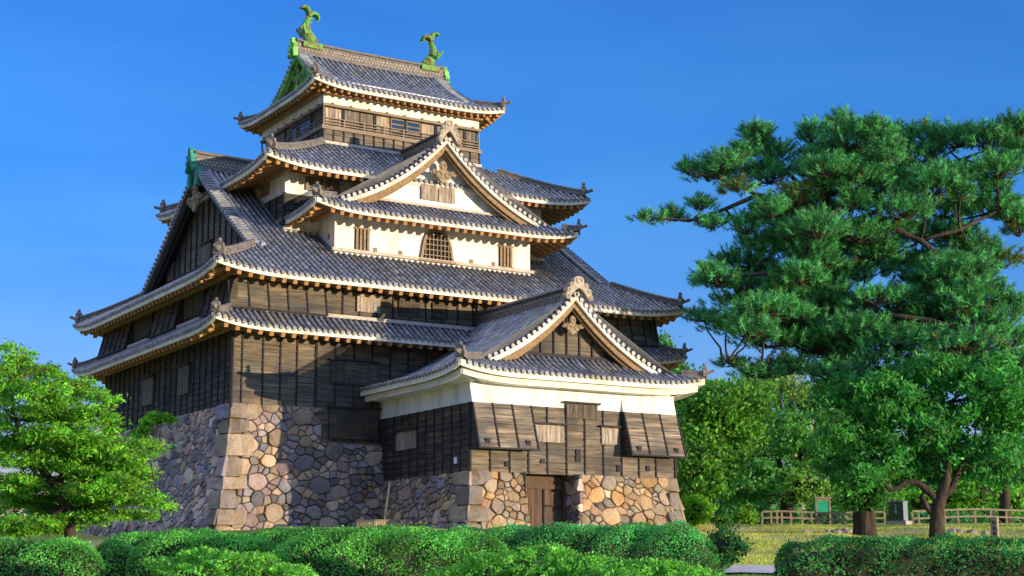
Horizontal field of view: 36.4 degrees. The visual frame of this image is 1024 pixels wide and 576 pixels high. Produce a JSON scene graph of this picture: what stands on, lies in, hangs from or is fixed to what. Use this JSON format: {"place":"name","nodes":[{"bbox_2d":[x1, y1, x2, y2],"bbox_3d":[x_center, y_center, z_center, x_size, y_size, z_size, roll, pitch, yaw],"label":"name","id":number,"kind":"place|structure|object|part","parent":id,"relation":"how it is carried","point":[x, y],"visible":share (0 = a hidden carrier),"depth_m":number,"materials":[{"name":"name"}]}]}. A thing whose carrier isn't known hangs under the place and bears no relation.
{"place":"outdoors","nodes":[
{"label":"outdoors","id":0,"kind":"place"},
{"bbox_2d":[0,522,1023,575],"bbox_3d":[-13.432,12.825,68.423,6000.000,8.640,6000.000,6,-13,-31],"label":"ground","id":1,"kind":"structure","parent":0,"point":[95,540],"depth_m":83.03,"materials":[{"name":"green plant"}]},
{"bbox_2d":[0,535,105,575],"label":"hedge","id":2,"kind":"object","parent":1,"relation":"on","point":[64,556],"visible":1,"depth_m":38.81,"materials":[{"name":"green plant"}]},
{"bbox_2d":[0,338,182,539],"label":"maple tree","id":3,"kind":"object","parent":1,"relation":"on","point":[100,490],"visible":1,"depth_m":58.58,"materials":[{"name":"green plant"}]},
{"bbox_2d":[94,536,135,575],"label":"hedge","id":4,"kind":"object","parent":1,"relation":"on","point":[113,556],"visible":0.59,"depth_m":42.28,"materials":[{"name":"green plant"}]},
{"bbox_2d":[105,525,221,546],"bbox_3d":[-11.444,8.624,51.323,4.310,1.602,1.877,0,-11,-3],"label":"hedge","id":5,"kind":"object","parent":1,"relation":"on","point":[135,538],"visible":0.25,"depth_m":50.99,"materials":[{"name":"green plant"}]},
{"bbox_2d":[125,527,278,575],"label":"hedge","id":6,"kind":"object","parent":1,"relation":"on","point":[166,546],"visible":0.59,"depth_m":40.87,"materials":[{"name":"green plant"}]},
{"bbox_2d":[136,544,318,575],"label":"mound shrub","id":7,"kind":"object","parent":1,"relation":"on","point":[191,562],"visible":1,"depth_m":33.74,"materials":[{"name":"green plant"}]},
{"bbox_2d":[246,520,440,543],"bbox_3d":[-5.332,8.283,49.309,7.389,1.818,2.473,0,-11,0],"label":"hedge","id":8,"kind":"object","parent":1,"relation":"on","point":[277,533],"visible":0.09,"depth_m":48.95,"materials":[{"name":"green plant"}]},
{"bbox_2d":[356,519,399,527],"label":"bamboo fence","id":9,"kind":"object","parent":1,"relation":"on","point":[359,523],"visible":0.38,"depth_m":68.96,"materials":[{"name":"brown wood"}]},
{"bbox_2d":[68,4,692,537],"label":"castle keep","id":10,"kind":"structure","parent":1,"relation":"on","point":[344,236],"depth_m":78.86,"materials":[{"name":"stone"}]},
{"bbox_2d":[129,410,179,438],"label":"shrub","id":11,"kind":"object","parent":10,"relation":"attached to","point":[143,428],"visible":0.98,"depth_m":75.96,"materials":[{"name":"green plant"}]},
{"bbox_2d":[384,482,390,518],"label":"wooden pole","id":12,"kind":"object","parent":1,"relation":"on","point":[386,505],"visible":0.81,"depth_m":69.71,"materials":[{"name":"grey wood"}]},
{"bbox_2d":[270,522,509,575],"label":"hedge","id":13,"kind":"object","parent":1,"relation":"on","point":[403,551],"visible":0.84,"depth_m":39.54,"materials":[{"name":"green plant"}]},
{"bbox_2d":[0,365,1023,523],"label":"woods","id":14,"kind":"object","parent":1,"relation":"on","point":[771,503],"visible":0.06,"depth_m":125.68,"materials":[{"name":"green plant"}]},
{"bbox_2d":[359,276,713,531],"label":"gatehouse","id":15,"kind":"object","parent":1,"relation":"on","point":[563,429],"visible":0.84,"depth_m":71.36,"materials":[{"name":"stone"}]},
{"bbox_2d":[527,489,561,526],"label":"door","id":16,"kind":"structure","parent":15,"relation":"in","point":[544,505],"depth_m":70.64,"materials":[{"name":"brown wood"}]},
{"bbox_2d":[422,541,730,575],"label":"mound shrub","id":17,"kind":"object","parent":1,"relation":"on","point":[557,560],"visible":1,"depth_m":34.42,"materials":[{"name":"green plant"}]},
{"bbox_2d":[454,515,722,575],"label":"hedge","id":18,"kind":"object","parent":1,"relation":"on","point":[637,541],"visible":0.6,"depth_m":42.66,"materials":[{"name":"green plant"}]},
{"bbox_2d":[658,329,713,388],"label":"distant tree","id":19,"kind":"object","parent":1,"relation":"on","point":[669,342],"visible":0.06,"depth_m":135.89,"materials":[{"name":"green plant"}]},
{"bbox_2d":[680,494,718,526],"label":"round shrub","id":20,"kind":"object","parent":1,"relation":"on","point":[695,512],"visible":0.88,"depth_m":83.79,"materials":[{"name":"green plant"}]},
{"bbox_2d":[697,522,727,531],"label":"bamboo fence","id":21,"kind":"object","parent":1,"relation":"on","point":[705,524],"visible":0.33,"depth_m":85.03,"materials":[{"name":"brown wood"}]},
{"bbox_2d":[709,512,732,528],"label":"shrub","id":22,"kind":"object","parent":1,"relation":"on","point":[719,520],"visible":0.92,"depth_m":80.99,"materials":[{"name":"green plant"}]},
{"bbox_2d":[702,521,755,572],"bbox_3d":[6.011,7.292,43.455,1.536,1.582,1.200,0,-11,0],"label":"loose shrub","id":23,"kind":"object","parent":1,"relation":"on","point":[731,545],"visible":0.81,"depth_m":43.23,"materials":[{"name":"green plant"}]},
{"bbox_2d":[674,368,786,523],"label":"bushy tree","id":24,"kind":"object","parent":1,"relation":"on","point":[708,465],"visible":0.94,"depth_m":102.71,"materials":[{"name":"green plant"}]},
{"bbox_2d":[730,502,760,525],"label":"shrub","id":25,"kind":"object","parent":1,"relation":"on","point":[744,514],"visible":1,"depth_m":84.87,"materials":[{"name":"green plant"}]},
{"bbox_2d":[725,573,775,575],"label":"lawn grass","id":26,"kind":"structure","parent":1,"relation":"on","point":[752,574],"depth_m":45.71,"materials":[{"name":"green plant"}]},
{"bbox_2d":[715,406,835,520],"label":"spreading tree","id":27,"kind":"object","parent":1,"relation":"on","point":[791,442],"visible":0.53,"depth_m":110.36,"materials":[{"name":"green plant"}]},
{"bbox_2d":[761,366,822,519],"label":"pale tree","id":28,"kind":"object","parent":1,"relation":"on","point":[795,394],"visible":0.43,"depth_m":118.10,"materials":[{"name":"green plant"}]},
{"bbox_2d":[778,458,839,506],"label":"pale shrub","id":29,"kind":"object","parent":1,"relation":"on","point":[805,487],"visible":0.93,"depth_m":99.86,"materials":[{"name":"green plant"}]},
{"bbox_2d":[814,496,831,524],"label":"notice board","id":30,"kind":"object","parent":1,"relation":"on","point":[822,506],"visible":0.79,"depth_m":97.11,"materials":[{"name":"green wood"}]},
{"bbox_2d":[761,510,885,524],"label":"rail fence","id":31,"kind":"object","parent":1,"relation":"on","point":[822,519],"visible":0.73,"depth_m":94.98,"materials":[{"name":"brown wood"}]},
{"bbox_2d":[626,103,1023,536],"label":"pine tree","id":32,"kind":"object","parent":1,"relation":"on","point":[792,303],"visible":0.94,"depth_m":80.06,"materials":[{"name":"green plant"}]},
{"bbox_2d":[832,455,891,512],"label":"creeper","id":33,"kind":"object","parent":32,"relation":"attached to","point":[854,501],"visible":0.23,"depth_m":78.35,"materials":[{"name":"green plant"}]},
{"bbox_2d":[822,529,832,533],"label":"stone","id":34,"kind":"object","parent":1,"relation":"on","point":[827,531],"visible":0.53,"depth_m":82.89,"materials":[{"name":"grey stone"}]},
{"bbox_2d":[833,529,841,533],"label":"stone","id":35,"kind":"object","parent":1,"relation":"on","point":[836,531],"visible":0.58,"depth_m":82.79,"materials":[{"name":"grey stone"}]},
{"bbox_2d":[841,527,848,533],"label":"stone","id":36,"kind":"object","parent":1,"relation":"on","point":[844,530],"visible":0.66,"depth_m":82.88,"materials":[{"name":"grey stone"}]},
{"bbox_2d":[830,484,907,515],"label":"shrub","id":37,"kind":"object","parent":1,"relation":"on","point":[837,496],"visible":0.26,"depth_m":101.69,"materials":[{"name":"green plant"}]},
{"bbox_2d":[773,528,1023,575],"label":"hedge","id":38,"kind":"object","parent":1,"relation":"on","point":[859,559],"visible":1,"depth_m":44.88,"materials":[{"name":"green plant"}]},
{"bbox_2d":[886,501,911,524],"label":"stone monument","id":39,"kind":"object","parent":1,"relation":"on","point":[898,512],"visible":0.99,"depth_m":92.78,"materials":[{"name":"stone"}]},
{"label":"door","id":40,"kind":"part","parent":39,"relation":"part of","materials":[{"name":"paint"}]},
{"bbox_2d":[803,341,1023,538],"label":"broadleaf tree","id":41,"kind":"object","parent":1,"relation":"on","point":[925,442],"visible":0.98,"depth_m":75.31,"materials":[{"name":"green plant"}]},
{"bbox_2d":[947,527,956,532],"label":"stone","id":42,"kind":"object","parent":1,"relation":"on","point":[953,530],"visible":0.46,"depth_m":82.89,"materials":[{"name":"grey stone"}]},
{"bbox_2d":[897,475,1023,519],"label":"shrub","id":43,"kind":"object","parent":1,"relation":"on","point":[970,495],"visible":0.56,"depth_m":102.51,"materials":[{"name":"green plant"}]},
{"bbox_2d":[956,529,964,533],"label":"stone","id":44,"kind":"object","parent":1,"relation":"on","point":[961,531],"visible":0.59,"depth_m":82.89,"materials":[{"name":"grey stone"}]},
{"bbox_2d":[911,508,1023,524],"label":"rail fence","id":45,"kind":"object","parent":1,"relation":"on","point":[918,517],"visible":0.77,"depth_m":95.91,"materials":[{"name":"brown wood"}]},
{"bbox_2d":[966,530,976,534],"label":"stone","id":46,"kind":"object","parent":1,"relation":"on","point":[971,531],"visible":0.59,"depth_m":82.84,"materials":[{"name":"grey stone"}]},
{"bbox_2d":[981,530,988,534],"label":"stone","id":47,"kind":"object","parent":1,"relation":"on","point":[985,532],"visible":0.57,"depth_m":82.87,"materials":[{"name":"grey stone"}]},
{"bbox_2d":[962,343,1023,522],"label":"dark tree","id":48,"kind":"object","parent":1,"relation":"on","point":[1004,501],"visible":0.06,"depth_m":96.90,"materials":[{"name":"green plant"}]},
{"bbox_2d":[990,517,999,544],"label":"marker post","id":49,"kind":"object","parent":1,"relation":"on","point":[994,523],"visible":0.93,"depth_m":71.08,"materials":[{"name":"beige stone"}]},
{"bbox_2d":[0,0,1023,522],"label":"sky","id":50,"kind":"structure","parent":0,"point":[103,103],"materials":[{"name":"blue"}]},
{"bbox_2d":[723,565,774,572],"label":"path","id":51,"kind":"structure","parent":0,"point":[755,568],"depth_m":50.80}
]}

